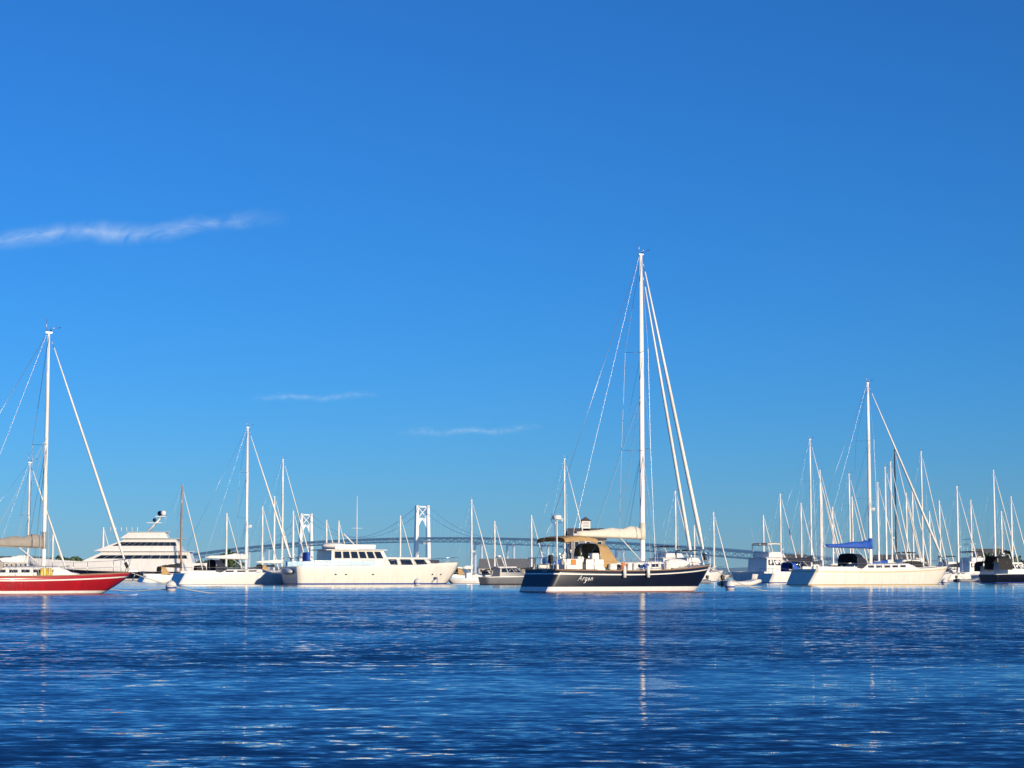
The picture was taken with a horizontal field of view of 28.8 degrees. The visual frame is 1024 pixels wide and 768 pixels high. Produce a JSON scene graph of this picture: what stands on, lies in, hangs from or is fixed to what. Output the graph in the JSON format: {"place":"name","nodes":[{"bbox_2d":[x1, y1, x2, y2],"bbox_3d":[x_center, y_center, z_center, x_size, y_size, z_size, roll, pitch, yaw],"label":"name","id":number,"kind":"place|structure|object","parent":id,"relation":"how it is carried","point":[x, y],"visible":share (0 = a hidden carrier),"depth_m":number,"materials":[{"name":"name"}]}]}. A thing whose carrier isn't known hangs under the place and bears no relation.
{"place":"outdoors","nodes":[
{"label":"outdoors","id":0,"kind":"place"},
{"bbox_2d":[2,554,26,565],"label":"boat","id":1,"kind":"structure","parent":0,"point":[13,564],"depth_m":1110.52,"materials":[{"name":"white"}]},
{"bbox_2d":[267,567,747,573],"bbox_3d":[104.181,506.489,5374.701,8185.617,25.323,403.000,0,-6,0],"label":"far terrain shore","id":2,"kind":"structure","parent":0,"point":[742,569],"depth_m":5256.01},
{"bbox_2d":[0,577,1023,767],"bbox_3d":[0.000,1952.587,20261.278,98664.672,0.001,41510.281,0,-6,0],"label":"harbour water","id":3,"kind":"structure","parent":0,"point":[702,675],"depth_m":17.70,"materials":[{"name":"blue liquid"}]},
{"bbox_2d":[0,453,69,570],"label":"moored sailboat","id":4,"kind":"object","parent":3,"relation":"on","point":[20,559],"visible":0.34,"depth_m":149.79,"materials":[{"name":"white paint"}]},
{"bbox_2d":[49,532,60,558],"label":"moored sailboat","id":5,"kind":"object","parent":3,"relation":"on","point":[52,557],"visible":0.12,"depth_m":697.43,"materials":[{"name":"white paint"}]},
{"bbox_2d":[99,527,108,547],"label":"moored sailboat","id":6,"kind":"object","parent":3,"relation":"on","point":[102,541],"visible":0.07,"depth_m":638.15,"materials":[{"name":"white paint"}]},
{"bbox_2d":[0,320,209,593],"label":"sailboat","id":7,"kind":"object","parent":3,"relation":"on","point":[43,578],"visible":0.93,"depth_m":99.23,"materials":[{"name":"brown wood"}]},
{"bbox_2d":[30,510,206,579],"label":"superyacht","id":8,"kind":"object","parent":3,"relation":"on","point":[138,548],"visible":0.68,"depth_m":445.31,"materials":[{"name":"white paint"}]},
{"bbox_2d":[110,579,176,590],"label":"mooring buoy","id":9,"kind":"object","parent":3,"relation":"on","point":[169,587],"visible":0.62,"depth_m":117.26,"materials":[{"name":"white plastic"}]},
{"bbox_2d":[137,486,202,581],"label":"moored sailboat","id":10,"kind":"object","parent":3,"relation":"on","point":[162,574],"visible":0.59,"depth_m":297.89,"materials":[{"name":"white paint"}]},
{"bbox_2d":[194,563,206,569],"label":"cruiser","id":11,"kind":"object","parent":3,"relation":"on","point":[198,567],"visible":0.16,"depth_m":416.17,"materials":[{"name":"white plastic"}]},
{"bbox_2d":[213,512,241,568],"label":"moored sailboat","id":12,"kind":"object","parent":3,"relation":"on","point":[226,537],"visible":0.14,"depth_m":598.28,"materials":[{"name":"white paint"}]},
{"bbox_2d":[170,426,291,584],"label":"white sailboat","id":13,"kind":"object","parent":3,"relation":"on","point":[216,572],"visible":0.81,"depth_m":209.08,"materials":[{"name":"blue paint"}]},
{"bbox_2d":[238,507,278,569],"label":"moored sailboat","id":14,"kind":"object","parent":3,"relation":"on","point":[261,549],"visible":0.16,"depth_m":418.88,"materials":[{"name":"white paint"}]},
{"bbox_2d":[242,497,291,568],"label":"moored sailboat","id":15,"kind":"object","parent":3,"relation":"on","point":[273,556],"visible":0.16,"depth_m":518.58,"materials":[{"name":"white paint"}]},
{"bbox_2d":[249,455,310,571],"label":"moored sailboat","id":16,"kind":"object","parent":3,"relation":"on","point":[263,567],"visible":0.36,"depth_m":328.81,"materials":[{"name":"white paint"}]},
{"bbox_2d":[271,511,303,569],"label":"moored sailboat","id":17,"kind":"object","parent":3,"relation":"on","point":[292,539],"visible":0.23,"depth_m":468.74,"materials":[{"name":"white paint"}]},
{"bbox_2d":[321,520,332,543],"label":"moored sailboat","id":18,"kind":"object","parent":3,"relation":"on","point":[326,536],"visible":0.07,"depth_m":518.60,"materials":[{"name":"white metal"}]},
{"bbox_2d":[338,521,344,543],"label":"moored sailboat","id":19,"kind":"object","parent":3,"relation":"on","point":[339,526],"visible":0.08,"depth_m":558.64,"materials":[{"name":"white paint"}]},
{"bbox_2d":[281,527,458,584],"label":"motor yacht","id":20,"kind":"object","parent":3,"relation":"on","point":[340,564],"visible":0.95,"depth_m":207.26,"materials":[{"name":"white paint"},{"name":"glass"},{"name":"stainless steel"}]},
{"bbox_2d":[386,516,411,556],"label":"moored sailboat","id":21,"kind":"object","parent":3,"relation":"on","point":[400,539],"visible":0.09,"depth_m":498.53,"materials":[{"name":"white paint"}]},
{"bbox_2d":[414,579,420,584],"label":"mooring buoy","id":22,"kind":"object","parent":3,"relation":"on","point":[417,582],"visible":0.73,"depth_m":188.82,"materials":[{"name":"white plastic"}]},
{"bbox_2d":[449,573,484,583],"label":"skiff","id":23,"kind":"object","parent":3,"relation":"on","point":[468,579],"visible":0.63,"depth_m":228.24,"materials":[{"name":"white plastic"}]},
{"bbox_2d":[447,498,492,577],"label":"moored sailboat","id":24,"kind":"object","parent":3,"relation":"on","point":[459,573],"visible":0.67,"depth_m":338.52,"materials":[{"name":"white paint"}]},
{"bbox_2d":[475,521,506,576],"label":"moored sailboat","id":25,"kind":"object","parent":3,"relation":"on","point":[484,572],"visible":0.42,"depth_m":558.01,"materials":[{"name":"white paint"}]},
{"bbox_2d":[478,537,525,584],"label":"motorboat","id":26,"kind":"object","parent":3,"relation":"on","point":[508,575],"visible":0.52,"depth_m":202.74,"materials":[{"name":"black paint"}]},
{"bbox_2d":[193,505,837,573],"bbox_3d":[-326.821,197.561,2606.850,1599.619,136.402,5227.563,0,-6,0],"label":"suspension bridge","id":27,"kind":"structure","parent":3,"relation":"on","point":[416,538],"depth_m":3428.46,"materials":[{"name":"paint"}]},
{"bbox_2d":[518,515,542,571],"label":"moored sailboat","id":28,"kind":"object","parent":3,"relation":"on","point":[531,567],"visible":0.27,"depth_m":598.09,"materials":[{"name":"white paint"}]},
{"bbox_2d":[522,459,585,572],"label":"moored sailboat","id":29,"kind":"object","parent":3,"relation":"on","point":[565,530],"visible":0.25,"depth_m":269.45,"materials":[{"name":"white paint"}]},
{"bbox_2d":[566,517,606,558],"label":"wharf house","id":30,"kind":"structure","parent":3,"relation":"on","point":[585,522],"depth_m":517.00,"materials":[{"name":"grey"}]},
{"bbox_2d":[519,250,766,591],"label":"sailboat","id":31,"kind":"object","parent":3,"relation":"on","point":[592,567],"visible":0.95,"depth_m":112.39,"materials":[{"name":"navy blue paint"},{"name":"white paint"},{"name":"tan canvas"}]},
{"bbox_2d":[654,489,691,558],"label":"moored sailboat","id":32,"kind":"object","parent":3,"relation":"on","point":[675,527],"visible":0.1,"depth_m":299.22,"materials":[{"name":"white metal"}]},
{"bbox_2d":[648,538,711,570],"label":"cruiser","id":33,"kind":"object","parent":3,"relation":"on","point":[664,556],"visible":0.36,"depth_m":326.63,"materials":[{"name":"white"}]},
{"bbox_2d":[691,524,703,564],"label":"moored sailboat","id":34,"kind":"object","parent":3,"relation":"on","point":[694,529],"visible":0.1,"depth_m":638.59,"materials":[{"name":"white paint"}]},
{"bbox_2d":[674,538,723,581],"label":"cruiser","id":35,"kind":"object","parent":3,"relation":"on","point":[714,576],"visible":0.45,"depth_m":298.37,"materials":[{"name":"white plastic"}]},
{"bbox_2d":[701,575,710,582],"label":"motorboat","id":36,"kind":"object","parent":3,"relation":"on","point":[706,580],"visible":0.4,"depth_m":238.53,"materials":[{"name":"grey"}]},
{"bbox_2d":[700,511,730,579],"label":"moored sailboat","id":37,"kind":"object","parent":3,"relation":"on","point":[714,548],"visible":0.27,"depth_m":418.73,"materials":[{"name":"white paint"}]},
{"bbox_2d":[725,579,734,589],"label":"mooring buoy","id":38,"kind":"object","parent":3,"relation":"on","point":[729,584],"visible":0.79,"depth_m":127.11,"materials":[{"name":"white plastic"}]},
{"bbox_2d":[717,575,761,585],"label":"dinghy","id":39,"kind":"object","parent":3,"relation":"on","point":[747,582],"visible":0.68,"depth_m":176.46,"materials":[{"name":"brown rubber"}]},
{"bbox_2d":[747,515,772,568],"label":"moored sailboat","id":40,"kind":"object","parent":3,"relation":"on","point":[763,536],"visible":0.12,"depth_m":618.40,"materials":[{"name":"white paint"}]},
{"bbox_2d":[732,530,807,580],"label":"cruiser","id":41,"kind":"object","parent":3,"relation":"on","point":[758,560],"visible":0.52,"depth_m":266.41,"materials":[{"name":"white"}]},
{"bbox_2d":[772,492,796,557],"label":"moored sailboat","id":42,"kind":"object","parent":3,"relation":"on","point":[781,536],"visible":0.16,"depth_m":329.43,"materials":[{"name":"white paint"}]},
{"bbox_2d":[757,437,839,582],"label":"moored sailboat","id":43,"kind":"object","parent":3,"relation":"on","point":[782,576],"visible":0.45,"depth_m":258.05,"materials":[{"name":"white"}]},
{"bbox_2d":[787,503,814,560],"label":"moored sailboat","id":44,"kind":"object","parent":3,"relation":"on","point":[801,509],"visible":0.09,"depth_m":598.89,"materials":[{"name":"white metal"}]},
{"bbox_2d":[792,551,820,567],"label":"cruiser","id":45,"kind":"object","parent":3,"relation":"on","point":[809,564],"visible":0.15,"depth_m":297.11,"materials":[{"name":"white"}]},
{"bbox_2d":[789,469,841,563],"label":"moored sailboat","id":46,"kind":"object","parent":3,"relation":"on","point":[821,522],"visible":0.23,"depth_m":379.43,"materials":[{"name":"white metal"}]},
{"bbox_2d":[799,487,837,560],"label":"moored sailboat","id":47,"kind":"object","parent":3,"relation":"on","point":[824,526],"visible":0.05,"depth_m":519.32,"materials":[{"name":"white paint"}]},
{"bbox_2d":[815,507,844,563],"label":"moored sailboat","id":48,"kind":"object","parent":3,"relation":"on","point":[832,557],"visible":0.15,"depth_m":558.47,"materials":[{"name":"white paint"}]},
{"bbox_2d":[821,472,868,566],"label":"moored sailboat","id":49,"kind":"object","parent":3,"relation":"on","point":[836,564],"visible":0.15,"depth_m":289.36,"materials":[{"name":"white metal"}]},
{"bbox_2d":[842,497,867,562],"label":"moored sailboat","id":50,"kind":"object","parent":3,"relation":"on","point":[852,550],"visible":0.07,"depth_m":598.92,"materials":[{"name":"white paint"}]},
{"bbox_2d":[859,482,897,560],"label":"moored sailboat","id":51,"kind":"object","parent":3,"relation":"on","point":[878,545],"visible":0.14,"depth_m":419.33,"materials":[{"name":"white paint"}]},
{"bbox_2d":[856,465,907,563],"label":"moored sailboat","id":52,"kind":"object","parent":3,"relation":"on","point":[885,540],"visible":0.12,"depth_m":299.50,"materials":[{"name":"white metal"}]},
{"bbox_2d":[786,376,982,584],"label":"sailboat","id":53,"kind":"object","parent":3,"relation":"on","point":[861,572],"visible":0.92,"depth_m":197.72,"materials":[{"name":"white metal"}]},
{"bbox_2d":[862,460,911,562],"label":"moored sailboat","id":54,"kind":"object","parent":3,"relation":"on","point":[892,537],"visible":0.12,"depth_m":339.79,"materials":[{"name":"white paint"}]},
{"bbox_2d":[873,450,919,560],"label":"moored sailboat","id":55,"kind":"object","parent":3,"relation":"on","point":[896,538],"visible":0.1,"depth_m":479.89,"materials":[{"name":"white paint"}]},
{"bbox_2d":[895,547,915,562],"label":"cruiser","id":56,"kind":"object","parent":3,"relation":"on","point":[899,560],"visible":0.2,"depth_m":327.65,"materials":[{"name":"white"}]},
{"bbox_2d":[895,492,921,557],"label":"moored sailboat","id":57,"kind":"object","parent":3,"relation":"on","point":[907,532],"visible":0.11,"depth_m":429.44,"materials":[{"name":"white paint"}]},
{"bbox_2d":[898,487,929,566],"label":"moored sailboat","id":58,"kind":"object","parent":3,"relation":"on","point":[913,527],"visible":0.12,"depth_m":519.23,"materials":[{"name":"white paint"}]},
{"bbox_2d":[888,450,949,572],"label":"moored sailboat","id":59,"kind":"object","parent":3,"relation":"on","point":[922,531],"visible":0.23,"depth_m":309.54,"materials":[{"name":"white metal"}]},
{"bbox_2d":[903,549,952,582],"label":"cruiser","id":60,"kind":"object","parent":3,"relation":"on","point":[947,576],"visible":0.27,"depth_m":258.50,"materials":[{"name":"white plastic"}]},
{"bbox_2d":[923,511,939,564],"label":"moored sailboat","id":61,"kind":"object","parent":3,"relation":"on","point":[930,557],"visible":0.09,"depth_m":638.09,"materials":[{"name":"white paint"}]},
{"bbox_2d":[929,500,953,566],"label":"moored sailboat","id":62,"kind":"object","parent":3,"relation":"on","point":[939,546],"visible":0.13,"depth_m":538.95,"materials":[{"name":"white"}]},
{"bbox_2d":[941,579,946,584],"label":"mooring buoy","id":63,"kind":"object","parent":3,"relation":"on","point":[943,581],"visible":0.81,"depth_m":203.76,"materials":[{"name":"white plastic"}]},
{"bbox_2d":[935,556,956,571],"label":"cruiser","id":64,"kind":"object","parent":3,"relation":"on","point":[941,563],"visible":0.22,"depth_m":416.71,"materials":[{"name":"white plastic"}]},
{"bbox_2d":[933,485,979,580],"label":"moored sailboat","id":65,"kind":"object","parent":3,"relation":"on","point":[965,575],"visible":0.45,"depth_m":348.46,"materials":[{"name":"white paint"}]},
{"bbox_2d":[953,575,978,581],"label":"dinghy","id":66,"kind":"object","parent":3,"relation":"on","point":[964,580],"visible":0.88,"depth_m":287.95,"materials":[{"name":"grey plastic"}]},
{"bbox_2d":[950,500,984,561],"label":"moored sailboat","id":67,"kind":"object","parent":3,"relation":"on","point":[971,530],"visible":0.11,"depth_m":449.28,"materials":[{"name":"white paint"}]},
{"bbox_2d":[956,544,984,573],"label":"cruiser","id":68,"kind":"object","parent":3,"relation":"on","point":[967,563],"visible":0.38,"depth_m":376.27,"materials":[{"name":"white"}]},
{"bbox_2d":[971,558,992,581],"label":"cruiser","id":69,"kind":"object","parent":3,"relation":"on","point":[979,566],"visible":0.09,"depth_m":297.59,"materials":[{"name":"white"}]},
{"bbox_2d":[969,470,1017,561],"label":"moored sailboat","id":70,"kind":"object","parent":3,"relation":"on","point":[996,518],"visible":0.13,"depth_m":469.27,"materials":[{"name":"white paint"}]},
{"bbox_2d":[981,549,1010,561],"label":"tree","id":71,"kind":"object","parent":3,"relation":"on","point":[986,554],"visible":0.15,"depth_m":935.47,"materials":[{"name":"green plant"}]},
{"bbox_2d":[987,511,1013,561],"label":"moored sailboat","id":72,"kind":"object","parent":3,"relation":"on","point":[1001,531],"visible":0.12,"depth_m":399.11,"materials":[{"name":"white"}]},
{"bbox_2d":[979,542,1023,582],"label":"cruiser","id":73,"kind":"object","parent":3,"relation":"on","point":[1005,569],"visible":0.85,"depth_m":246.87,"materials":[{"name":"blue"}]},
{"bbox_2d":[992,494,1023,557],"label":"moored sailboat","id":74,"kind":"object","parent":3,"relation":"on","point":[1011,501],"visible":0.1,"depth_m":458.82,"materials":[{"name":"white metal"}]},
{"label":"breakwater","id":75,"kind":"object","parent":3,"relation":"on","visible":0},
{"bbox_2d":[55,555,71,560],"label":"tree","id":76,"kind":"object","parent":75,"relation":"on","point":[59,557],"visible":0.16,"depth_m":655.60,"materials":[{"name":"green plant"}]},
{"bbox_2d":[220,549,237,568],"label":"tree","id":77,"kind":"object","parent":75,"relation":"on","point":[230,562],"visible":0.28,"depth_m":654.58,"materials":[{"name":"green plant"}]},
{"bbox_2d":[0,0,1023,567],"label":"sky","id":78,"kind":"structure","parent":0,"point":[396,245],"materials":[{"name":"blue"}]},
{"bbox_2d":[782,552,807,561],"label":"building","id":79,"kind":"structure","parent":0,"point":[790,556],"depth_m":1024.76,"materials":[{"name":"black"}]},
{"bbox_2d":[873,553,927,564],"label":"building","id":80,"kind":"structure","parent":0,"point":[901,557],"depth_m":1029.31,"materials":[{"name":"black"}]},
{"bbox_2d":[970,546,1006,557],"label":"building","id":81,"kind":"structure","parent":0,"point":[984,551],"depth_m":1024.40,"materials":[{"name":"black"}]},
{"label":"island","id":82,"kind":"structure","parent":0,"visible":0},
{"bbox_2d":[478,559,534,573],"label":"sail loft","id":83,"kind":"structure","parent":82,"relation":"on","point":[517,563],"depth_m":1091.84,"materials":[{"name":"black"}]},
{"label":"shore","id":84,"kind":"structure","parent":0,"visible":0},
{"bbox_2d":[0,556,244,568],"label":"distant trees","id":85,"kind":"object","parent":84,"relation":"on","point":[237,565],"visible":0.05,"depth_m":1169.88,"materials":[{"name":"green plant"}]},
{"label":"shore","id":86,"kind":"structure","parent":0,"visible":0},
{"bbox_2d":[864,556,1023,565],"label":"distant trees","id":87,"kind":"object","parent":86,"relation":"on","point":[1019,560],"visible":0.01,"depth_m":727.31,"materials":[{"name":"green plant"}]}
]}

